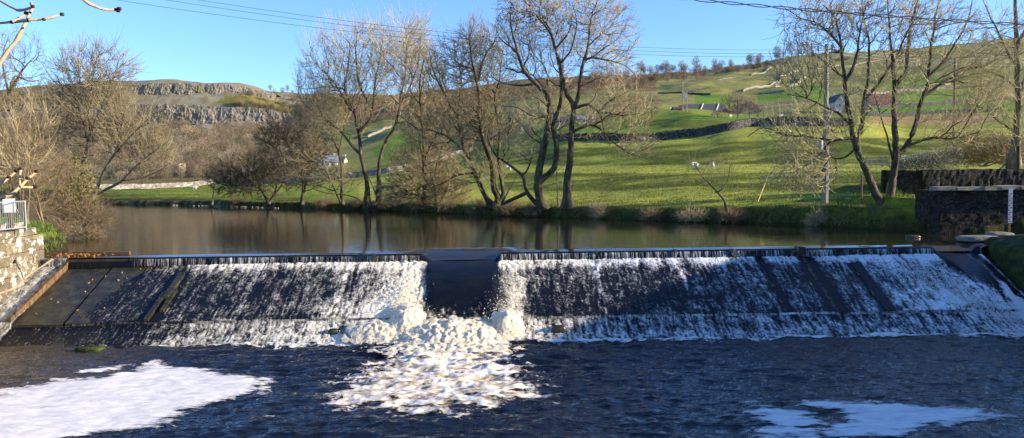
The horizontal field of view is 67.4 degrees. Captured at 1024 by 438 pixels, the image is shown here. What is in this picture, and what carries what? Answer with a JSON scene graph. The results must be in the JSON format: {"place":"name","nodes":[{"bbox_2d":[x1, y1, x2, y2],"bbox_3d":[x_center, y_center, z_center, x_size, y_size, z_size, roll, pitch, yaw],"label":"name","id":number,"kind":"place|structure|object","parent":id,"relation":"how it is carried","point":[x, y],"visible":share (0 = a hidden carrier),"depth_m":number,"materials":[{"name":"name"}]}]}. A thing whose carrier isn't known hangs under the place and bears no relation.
{"place":"outdoors","nodes":[
{"label":"outdoors","id":0,"kind":"place"},
{"bbox_2d":[0,167,38,199],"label":"ash twig","id":1,"kind":"object","parent":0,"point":[19,187],"visible":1,"depth_m":2.02,"materials":[{"name":"beige plant"}]},
{"bbox_2d":[0,0,63,66],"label":"ash twig","id":2,"kind":"object","parent":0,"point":[18,34],"visible":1,"depth_m":2.20,"materials":[{"name":"wood"}]},
{"bbox_2d":[82,0,121,12],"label":"ash twig","id":3,"kind":"object","parent":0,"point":[118,9],"visible":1,"depth_m":2.30,"materials":[{"name":"wood"}]},
{"bbox_2d":[0,199,1018,259],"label":"river water","id":4,"kind":"structure","parent":0,"point":[163,231],"depth_m":38.49,"materials":[{"name":"black liquid"}]},
{"bbox_2d":[46,251,113,257],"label":"leaf litter","id":5,"kind":"object","parent":4,"relation":"on","point":[74,254],"visible":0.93,"depth_m":30.49,"materials":[{"name":"brown plant"}]},
{"bbox_2d":[72,251,130,254],"bbox_3d":[-16.587,1.405,31.027,2.312,0.180,0.178,-1,3,0],"label":"timber baulk","id":6,"kind":"object","parent":4,"relation":"on","point":[118,252],"visible":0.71,"depth_m":30.94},
{"bbox_2d":[905,235,920,237],"bbox_3d":[17.611,0.798,33.712,0.608,0.205,0.358,-1,3,0],"label":"rock","id":7,"kind":"object","parent":4,"relation":"in","point":[912,236],"visible":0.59,"depth_m":33.56,"materials":[{"name":"stone"}]},
{"bbox_2d":[0,246,1023,349],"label":"weir water","id":8,"kind":"structure","parent":0,"point":[646,294],"depth_m":27.74,"materials":[{"name":"liquid"}]},
{"bbox_2d":[328,328,338,334],"bbox_3d":[-6.093,3.885,26.215,0.358,0.306,0.306,-1,3,0],"label":"rock","id":9,"kind":"object","parent":8,"relation":"in","point":[333,331],"visible":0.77,"depth_m":26.08,"materials":[{"name":"stone"}]},
{"bbox_2d":[877,253,1023,334],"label":"spray","id":10,"kind":"object","parent":8,"relation":"on","point":[988,312],"visible":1,"depth_m":27.22,"materials":[{"name":"liquid"}]},
{"bbox_2d":[0,333,1023,437],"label":"pool water","id":11,"kind":"structure","parent":0,"point":[673,388],"depth_m":20.14,"materials":[{"name":"liquid"}]},
{"bbox_2d":[74,345,105,351],"bbox_3d":[-13.833,4.282,25.185,0.862,0.226,0.615,-1,3,0],"label":"rock","id":12,"kind":"object","parent":11,"relation":"in","point":[91,348],"visible":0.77,"depth_m":24.96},
{"bbox_2d":[0,359,271,437],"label":"foam raft","id":13,"kind":"object","parent":11,"relation":"on","point":[152,392],"visible":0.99,"depth_m":19.43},
{"bbox_2d":[340,303,525,355],"bbox_3d":[-2.540,3.582,25.360,6.420,1.099,3.510,-1,3,0],"label":"churning foam","id":14,"kind":"object","parent":11,"relation":"on","point":[434,337],"visible":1,"depth_m":25.63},
{"bbox_2d":[312,258,586,342],"bbox_3d":[-2.176,2.678,27.364,9.313,2.420,6.040,-1,3,0],"label":"spray","id":15,"kind":"object","parent":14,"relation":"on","point":[407,291],"visible":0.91,"depth_m":26.87,"materials":[{"name":"liquid"}]},
{"bbox_2d":[323,343,558,416],"bbox_3d":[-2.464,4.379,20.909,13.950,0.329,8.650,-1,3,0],"label":"churning foam","id":16,"kind":"object","parent":11,"relation":"on","point":[438,371],"visible":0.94,"depth_m":20.44,"materials":[{"name":"liquid"}]},
{"bbox_2d":[149,332,1023,347],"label":"foam fringe","id":17,"kind":"object","parent":11,"relation":"on","point":[341,343],"visible":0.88,"depth_m":25.54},
{"bbox_2d":[736,400,1012,437],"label":"foam raft","id":18,"kind":"object","parent":11,"relation":"on","point":[895,419],"visible":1,"depth_m":17.06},
{"bbox_2d":[0,37,1023,266],"bbox_3d":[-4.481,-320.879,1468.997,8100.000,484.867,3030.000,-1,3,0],"label":"ground","id":19,"kind":"structure","parent":0,"point":[740,145],"depth_m":133.82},
{"bbox_2d":[0,222,43,303],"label":"abutment","id":20,"kind":"object","parent":19,"relation":"on","point":[21,246],"visible":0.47,"depth_m":28.66,"materials":[{"name":"stone"}]},
{"bbox_2d":[0,201,26,229],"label":"railing","id":21,"kind":"object","parent":20,"relation":"on","point":[25,227],"visible":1,"depth_m":28.33,"materials":[{"name":"metal"}]},
{"bbox_2d":[2,198,15,229],"bbox_3d":[-18.621,-0.081,28.455,0.400,1.360,0.087,-2,3,-14],"label":"board","id":22,"kind":"object","parent":21,"relation":"attached to","point":[11,210],"visible":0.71,"depth_m":28.41,"materials":[{"name":"white paint"}]},
{"bbox_2d":[0,23,52,119],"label":"broad tree","id":23,"kind":"object","parent":19,"relation":"on","point":[13,83],"visible":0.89,"depth_m":61.91,"materials":[{"name":"brown plant"}]},
{"bbox_2d":[0,254,54,293],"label":"ash twig","id":24,"kind":"object","parent":19,"relation":"on","point":[23,277],"visible":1,"depth_m":2.14,"materials":[{"name":"beige plant"}]},
{"bbox_2d":[0,216,65,252],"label":"bank grass","id":25,"kind":"structure","parent":19,"relation":"on","point":[39,225],"depth_m":33.67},
{"bbox_2d":[0,79,72,223],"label":"sapling","id":26,"kind":"object","parent":19,"relation":"on","point":[27,174],"visible":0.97,"depth_m":32.97,"materials":[{"name":"brown plant"}]},
{"bbox_2d":[0,91,82,221],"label":"thicket","id":27,"kind":"object","parent":19,"relation":"on","point":[35,194],"visible":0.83,"depth_m":39.88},
{"bbox_2d":[31,150,120,231],"bbox_3d":[-24.407,-1.456,43.115,4.907,4.890,3.050,-1,3,0],"label":"thicket","id":28,"kind":"object","parent":19,"relation":"on","point":[81,194],"visible":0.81,"depth_m":42.91,"materials":[{"name":"brown plant"}]},
{"bbox_2d":[45,212,108,238],"bbox_3d":[-22.830,0.440,40.081,3.715,1.682,1.819,-1,3,0],"label":"thicket","id":29,"kind":"object","parent":19,"relation":"on","point":[91,234],"visible":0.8,"depth_m":40.00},
{"bbox_2d":[17,26,187,199],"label":"spreading tree","id":30,"kind":"object","parent":19,"relation":"on","point":[143,142],"visible":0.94,"depth_m":96.76,"materials":[{"name":"brown plant"}]},
{"bbox_2d":[110,171,126,183],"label":"hill tree","id":31,"kind":"object","parent":19,"relation":"on","point":[118,177],"visible":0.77,"depth_m":234.26,"materials":[{"name":"brown plant"}]},
{"bbox_2d":[134,169,150,183],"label":"hill tree","id":32,"kind":"object","parent":19,"relation":"on","point":[142,179],"visible":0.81,"depth_m":239.48,"materials":[{"name":"brown plant"}]},
{"bbox_2d":[0,101,292,125],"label":"cliff","id":33,"kind":"structure","parent":19,"relation":"on","point":[196,114],"depth_m":899.84,"materials":[{"name":"stone"}]},
{"bbox_2d":[92,179,212,189],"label":"dry stone wall","id":34,"kind":"structure","parent":19,"relation":"on","point":[156,185],"depth_m":215.54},
{"bbox_2d":[0,111,338,179],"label":"woodland","id":35,"kind":"object","parent":19,"relation":"on","point":[215,143],"visible":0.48,"depth_m":522.78,"materials":[{"name":"plant"}]},
{"bbox_2d":[66,82,280,99],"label":"cliff","id":36,"kind":"structure","parent":19,"relation":"on","point":[158,89],"depth_m":928.78,"materials":[{"name":"stone"}]},
{"bbox_2d":[175,164,185,180],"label":"hill tree","id":37,"kind":"object","parent":19,"relation":"on","point":[180,172],"visible":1,"depth_m":290.43,"materials":[{"name":"brown plant"}]},
{"bbox_2d":[190,165,203,180],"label":"hill tree","id":38,"kind":"object","parent":19,"relation":"on","point":[197,172],"visible":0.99,"depth_m":257.82,"materials":[{"name":"brown plant"}]},
{"bbox_2d":[199,163,225,204],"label":"tree","id":39,"kind":"object","parent":19,"relation":"on","point":[212,200],"visible":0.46,"depth_m":79.63,"materials":[{"name":"brown plant"}]},
{"bbox_2d":[227,196,246,205],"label":"scrub","id":40,"kind":"object","parent":19,"relation":"on","point":[236,200],"visible":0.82,"depth_m":82.61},
{"bbox_2d":[204,141,297,204],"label":"hawthorn","id":41,"kind":"object","parent":19,"relation":"on","point":[262,175],"visible":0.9,"depth_m":76.30,"materials":[{"name":"brown plant"}]},
{"bbox_2d":[251,109,345,204],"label":"riverside tree","id":42,"kind":"object","parent":19,"relation":"on","point":[277,137],"visible":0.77,"depth_m":72.44,"materials":[{"name":"brown plant"}]},
{"bbox_2d":[222,168,387,185],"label":"dry stone wall","id":43,"kind":"structure","parent":19,"relation":"on","point":[371,172],"depth_m":184.70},
{"bbox_2d":[276,77,364,207],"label":"riverside tree","id":44,"kind":"object","parent":19,"relation":"on","point":[341,199],"visible":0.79,"depth_m":70.51,"materials":[{"name":"brown plant"}]},
{"bbox_2d":[311,195,337,208],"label":"scrub","id":45,"kind":"object","parent":19,"relation":"on","point":[324,202],"visible":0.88,"depth_m":73.45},
{"bbox_2d":[320,153,338,167],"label":"house","id":46,"kind":"structure","parent":19,"relation":"on","point":[333,157],"depth_m":281.49,"materials":[{"name":"white paint"}]},
{"bbox_2d":[345,194,362,208],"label":"scrub","id":47,"kind":"object","parent":19,"relation":"on","point":[353,204],"visible":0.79,"depth_m":69.99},
{"bbox_2d":[289,0,441,210],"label":"ash tree","id":48,"kind":"object","parent":19,"relation":"on","point":[368,204],"visible":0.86,"depth_m":66.03,"materials":[{"name":"brown plant"}]},
{"bbox_2d":[367,125,391,137],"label":"dry stone wall","id":49,"kind":"structure","parent":19,"relation":"on","point":[379,131],"depth_m":501.06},
{"bbox_2d":[4,59,778,113],"bbox_3d":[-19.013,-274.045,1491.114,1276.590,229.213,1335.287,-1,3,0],"label":"woodland","id":50,"kind":"object","parent":19,"relation":"on","point":[252,102],"visible":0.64,"depth_m":928.17,"materials":[{"name":"plant"}]},
{"bbox_2d":[373,196,409,210],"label":"scrub","id":51,"kind":"object","parent":19,"relation":"on","point":[393,205],"visible":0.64,"depth_m":66.48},
{"bbox_2d":[404,195,435,212],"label":"scrub","id":52,"kind":"object","parent":19,"relation":"on","point":[417,203],"visible":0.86,"depth_m":63.67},
{"bbox_2d":[371,34,477,207],"bbox_3d":[-7.396,-8.001,63.569,7.851,14.416,7.296,-4,5,-43],"label":"alder","id":53,"kind":"object","parent":19,"relation":"on","point":[428,180],"visible":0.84,"depth_m":63.14,"materials":[{"name":"brown plant"}]},
{"bbox_2d":[387,147,473,170],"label":"dry stone wall","id":54,"kind":"structure","parent":19,"relation":"on","point":[431,160],"depth_m":197.06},
{"bbox_2d":[429,193,470,213],"bbox_3d":[-4.920,-1.112,61.128,3.275,2.041,2.381,-1,3,0],"label":"scrub","id":55,"kind":"object","parent":19,"relation":"on","point":[454,202],"visible":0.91,"depth_m":60.92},
{"bbox_2d":[411,5,529,209],"bbox_3d":[-3.069,-8.356,57.605,9.126,15.604,7.831,-1,3,0],"label":"mossy tree","id":56,"kind":"object","parent":19,"relation":"on","point":[459,109],"visible":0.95,"depth_m":57.16,"materials":[{"name":"brown plant"}]},
{"bbox_2d":[460,196,486,214],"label":"scrub","id":57,"kind":"object","parent":19,"relation":"on","point":[478,205],"visible":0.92,"depth_m":58.42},
{"bbox_2d":[303,67,661,124],"bbox_3d":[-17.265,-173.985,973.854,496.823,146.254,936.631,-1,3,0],"label":"woodland","id":58,"kind":"object","parent":19,"relation":"on","point":[530,88],"visible":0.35,"depth_m":812.11,"materials":[{"name":"plant"}]},
{"bbox_2d":[502,113,514,135],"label":"conifer","id":59,"kind":"object","parent":19,"relation":"on","point":[509,118],"visible":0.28,"depth_m":222.70,"materials":[{"name":"green plant"}]},
{"bbox_2d":[492,195,527,215],"bbox_3d":[-0.039,-0.948,55.840,2.996,2.061,1.964,-1,3,0],"label":"scrub","id":60,"kind":"object","parent":19,"relation":"on","point":[506,208],"visible":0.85,"depth_m":55.66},
{"bbox_2d":[7,245,1023,346],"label":"weir","id":61,"kind":"object","parent":19,"relation":"on","point":[62,282],"visible":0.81,"depth_m":28.42,"materials":[{"name":"stone"}]},
{"bbox_2d":[552,325,565,333],"bbox_3d":[1.609,3.781,26.162,0.466,0.349,0.338,-1,3,0],"label":"rock","id":62,"kind":"object","parent":61,"relation":"on","point":[559,328],"visible":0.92,"depth_m":26.00,"materials":[{"name":"stone"}]},
{"bbox_2d":[520,201,544,216],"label":"scrub","id":63,"kind":"object","parent":19,"relation":"on","point":[530,210],"visible":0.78,"depth_m":54.16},
{"bbox_2d":[484,0,589,211],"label":"old tree","id":64,"kind":"object","parent":19,"relation":"on","point":[539,202],"visible":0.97,"depth_m":53.13,"materials":[{"name":"brown plant"}]},
{"bbox_2d":[222,198,885,226],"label":"bank grass","id":65,"kind":"structure","parent":19,"relation":"on","point":[795,207],"depth_m":45.90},
{"bbox_2d":[548,151,566,206],"bbox_3d":[3.574,-2.881,54.074,1.597,4.072,2.341,1,4,30],"label":"sapling","id":66,"kind":"object","parent":19,"relation":"on","point":[558,205],"visible":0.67,"depth_m":54.08,"materials":[{"name":"brown plant"}]},
{"bbox_2d":[556,114,569,127],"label":"house","id":67,"kind":"structure","parent":19,"relation":"on","point":[558,121],"depth_m":214.93,"materials":[{"name":"stone"}]},
{"bbox_2d":[575,112,593,123],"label":"house","id":68,"kind":"structure","parent":19,"relation":"on","point":[577,118],"depth_m":219.29,"materials":[{"name":"white paint"}]},
{"bbox_2d":[587,200,608,218],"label":"scrub","id":69,"kind":"object","parent":19,"relation":"on","point":[598,210],"visible":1,"depth_m":50.30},
{"bbox_2d":[536,0,670,208],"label":"tall tree","id":70,"kind":"object","parent":19,"relation":"on","point":[567,202],"visible":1,"depth_m":52.20,"materials":[{"name":"brown plant"}]},
{"bbox_2d":[638,206,665,220],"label":"scrub","id":71,"kind":"object","parent":19,"relation":"on","point":[651,215],"visible":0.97,"depth_m":47.88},
{"bbox_2d":[642,89,664,118],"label":"hill tree","id":72,"kind":"object","parent":19,"relation":"on","point":[649,99],"visible":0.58,"depth_m":188.05,"materials":[{"name":"brown plant"}]},
{"bbox_2d":[672,204,713,222],"bbox_3d":[10.895,-0.265,46.084,2.630,1.448,1.846,-1,3,0],"label":"scrub","id":73,"kind":"object","parent":19,"relation":"on","point":[694,215],"visible":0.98,"depth_m":45.92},
{"bbox_2d":[691,56,700,72],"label":"hill tree","id":74,"kind":"object","parent":19,"relation":"on","point":[696,61],"visible":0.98,"depth_m":1183.84,"materials":[{"name":"white plant"}]},
{"bbox_2d":[557,116,847,141],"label":"dry stone wall","id":75,"kind":"structure","parent":19,"relation":"on","point":[715,129],"depth_m":139.09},
{"bbox_2d":[683,103,726,111],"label":"barn","id":76,"kind":"structure","parent":19,"relation":"on","point":[704,106],"depth_m":258.00,"materials":[{"name":"stone"}]},
{"bbox_2d":[632,57,791,82],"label":"woodland","id":77,"kind":"object","parent":19,"relation":"on","point":[703,73],"visible":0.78,"depth_m":1003.75,"materials":[{"name":"plant"}]},
{"bbox_2d":[680,149,744,212],"bbox_3d":[11.386,-2.382,44.639,3.495,4.028,2.309,-1,3,-12],"label":"sapling","id":78,"kind":"object","parent":19,"relation":"on","point":[720,195],"visible":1,"depth_m":44.40,"materials":[{"name":"brown plant"}]},
{"bbox_2d":[711,108,724,117],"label":"hill tree","id":79,"kind":"object","parent":19,"relation":"on","point":[716,114],"visible":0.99,"depth_m":173.30,"materials":[{"name":"brown plant"}]},
{"bbox_2d":[719,92,739,117],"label":"hill tree","id":80,"kind":"object","parent":19,"relation":"on","point":[728,106],"visible":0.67,"depth_m":177.50,"materials":[{"name":"brown plant"}]},
{"bbox_2d":[548,159,913,210],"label":"field grass","id":81,"kind":"structure","parent":19,"relation":"on","point":[911,194],"depth_m":57.77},
{"bbox_2d":[715,206,749,223],"bbox_3d":[12.775,-0.260,44.611,2.374,1.496,1.759,-1,3,0],"label":"scrub","id":82,"kind":"object","parent":19,"relation":"on","point":[736,216],"visible":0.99,"depth_m":44.47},
{"bbox_2d":[729,87,746,117],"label":"hill tree","id":83,"kind":"object","parent":19,"relation":"on","point":[738,109],"visible":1,"depth_m":169.86,"materials":[{"name":"brown plant"}]},
{"bbox_2d":[731,101,760,113],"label":"barn","id":84,"kind":"structure","parent":19,"relation":"on","point":[740,107],"depth_m":241.53,"materials":[{"name":"stone"}]},
{"bbox_2d":[743,97,755,117],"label":"hill tree","id":85,"kind":"object","parent":19,"relation":"on","point":[748,108],"visible":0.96,"depth_m":178.40,"materials":[{"name":"brown plant"}]},
{"bbox_2d":[751,102,764,116],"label":"hill tree","id":86,"kind":"object","parent":19,"relation":"on","point":[758,111],"visible":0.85,"depth_m":183.95,"materials":[{"name":"brown plant"}]},
{"bbox_2d":[756,99,811,106],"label":"dry stone wall","id":87,"kind":"structure","parent":19,"relation":"on","point":[780,103],"depth_m":335.71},
{"bbox_2d":[801,204,829,226],"bbox_3d":[16.561,-0.066,41.453,1.891,1.489,1.524,-2,4,-24],"label":"scrub","id":88,"kind":"object","parent":19,"relation":"on","point":[816,219],"visible":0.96,"depth_m":41.36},
{"bbox_2d":[811,44,843,203],"bbox_3d":[18.206,-5.219,44.358,2.026,9.654,0.410,-2,3,-13],"label":"utility pole","id":89,"kind":"object","parent":19,"relation":"on","point":[825,188],"visible":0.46,"depth_m":44.26,"materials":[{"name":"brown wood"}]},
{"bbox_2d":[119,0,831,56],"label":"power line","id":90,"kind":"object","parent":89,"relation":"attached to","point":[426,39],"visible":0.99,"depth_m":35.80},
{"bbox_2d":[169,0,789,53],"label":"power line","id":91,"kind":"object","parent":89,"relation":"attached to","point":[500,41],"visible":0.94,"depth_m":37.15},
{"bbox_2d":[201,0,806,49],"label":"power line","id":92,"kind":"object","parent":89,"relation":"attached to","point":[456,33],"visible":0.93,"depth_m":35.70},
{"bbox_2d":[742,56,915,91],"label":"dry stone wall","id":93,"kind":"structure","parent":19,"relation":"on","point":[762,86],"depth_m":587.70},
{"bbox_2d":[828,93,845,112],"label":"house","id":94,"kind":"structure","parent":19,"relation":"on","point":[833,100],"depth_m":241.18,"materials":[{"name":"stone"}]},
{"bbox_2d":[860,174,862,202],"bbox_3d":[19.590,-1.519,42.999,0.130,2.001,0.130,-1,3,0],"label":"post","id":95,"kind":"object","parent":19,"relation":"on","point":[861,187],"visible":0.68,"depth_m":42.95,"materials":[{"name":"brown wood"}]},
{"bbox_2d":[865,157,890,166],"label":"fence","id":96,"kind":"object","parent":19,"relation":"on","point":[877,162],"visible":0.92,"depth_m":88.10,"materials":[{"name":"grey wood"}]},
{"bbox_2d":[865,94,891,105],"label":"barn","id":97,"kind":"structure","parent":19,"relation":"on","point":[886,100],"depth_m":278.22,"materials":[{"name":"brown stone"}]},
{"bbox_2d":[748,0,1023,205],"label":"ash tree","id":98,"kind":"object","parent":19,"relation":"on","point":[896,153],"visible":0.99,"depth_m":40.71,"materials":[{"name":"brown plant"}]},
{"bbox_2d":[867,86,952,93],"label":"dry stone wall","id":99,"kind":"structure","parent":19,"relation":"on","point":[946,87],"depth_m":405.90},
{"bbox_2d":[869,99,978,109],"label":"dry stone wall","id":100,"kind":"structure","parent":19,"relation":"on","point":[923,104],"depth_m":289.51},
{"bbox_2d":[865,109,988,116],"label":"dry stone wall","id":101,"kind":"structure","parent":19,"relation":"on","point":[884,114],"depth_m":228.25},
{"bbox_2d":[888,144,968,169],"bbox_3d":[26.987,-3.817,49.638,5.595,2.154,3.075,-1,3,0],"label":"seeding shrub","id":102,"kind":"object","parent":19,"relation":"on","point":[920,163],"visible":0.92,"depth_m":49.66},
{"bbox_2d":[881,169,1023,193],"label":"retaining wall","id":103,"kind":"structure","parent":19,"relation":"on","point":[908,181],"depth_m":44.64,"materials":[{"name":"stone"}]},
{"bbox_2d":[952,57,955,148],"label":"utility pole","id":104,"kind":"object","parent":19,"relation":"on","point":[954,85],"visible":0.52,"depth_m":100.13,"materials":[{"name":"brown wood"}]},
{"bbox_2d":[915,185,1023,233],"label":"river wall","id":105,"kind":"structure","parent":19,"relation":"on","point":[952,210],"depth_m":35.29,"materials":[{"name":"stone"}]},
{"bbox_2d":[1007,188,1012,232],"bbox_3d":[21.600,0.020,33.302,0.170,2.733,0.102,-1,3,0],"label":"gauge board","id":106,"kind":"object","parent":105,"relation":"attached to","point":[1010,198],"visible":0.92,"depth_m":33.23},
{"bbox_2d":[942,125,1023,168],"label":"hedge","id":107,"kind":"object","parent":19,"relation":"on","point":[985,156],"visible":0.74,"depth_m":51.58,"materials":[{"name":"brown plant"}]},
{"bbox_2d":[944,0,1023,168],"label":"broad tree","id":108,"kind":"object","parent":19,"relation":"on","point":[1011,157],"visible":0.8,"depth_m":48.64,"materials":[{"name":"brown plant"}]},
{"bbox_2d":[988,97,1001,116],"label":"hill tree","id":109,"kind":"object","parent":19,"relation":"on","point":[989,109],"visible":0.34,"depth_m":198.69,"materials":[{"name":"brown plant"}]},
{"bbox_2d":[981,234,1023,291],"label":"mossy wall end","id":110,"kind":"structure","parent":19,"relation":"on","point":[1005,253],"depth_m":28.91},
{"bbox_2d":[1016,145,1020,168],"bbox_3d":[30.946,-3.651,46.893,0.224,1.732,0.200,-1,3,0],"label":"post","id":111,"kind":"object","parent":19,"relation":"on","point":[1018,156],"visible":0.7,"depth_m":46.83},
{"bbox_2d":[0,0,1023,94],"label":"sky","id":112,"kind":"structure","parent":0,"point":[184,45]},
{"bbox_2d":[695,0,1023,25],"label":"service cable","id":113,"kind":"object","parent":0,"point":[860,12],"visible":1,"depth_m":22.58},
{"bbox_2d":[859,20,1023,102],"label":"service cable","id":114,"kind":"object","parent":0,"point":[954,62],"visible":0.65,"depth_m":41.57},
{"bbox_2d":[955,235,995,241],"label":"stone slab","id":115,"kind":"structure","parent":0,"point":[972,238],"depth_m":31.17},
{"bbox_2d":[985,231,1014,235],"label":"stone slab","id":116,"kind":"structure","parent":115,"relation":"on","point":[1000,233],"depth_m":31.52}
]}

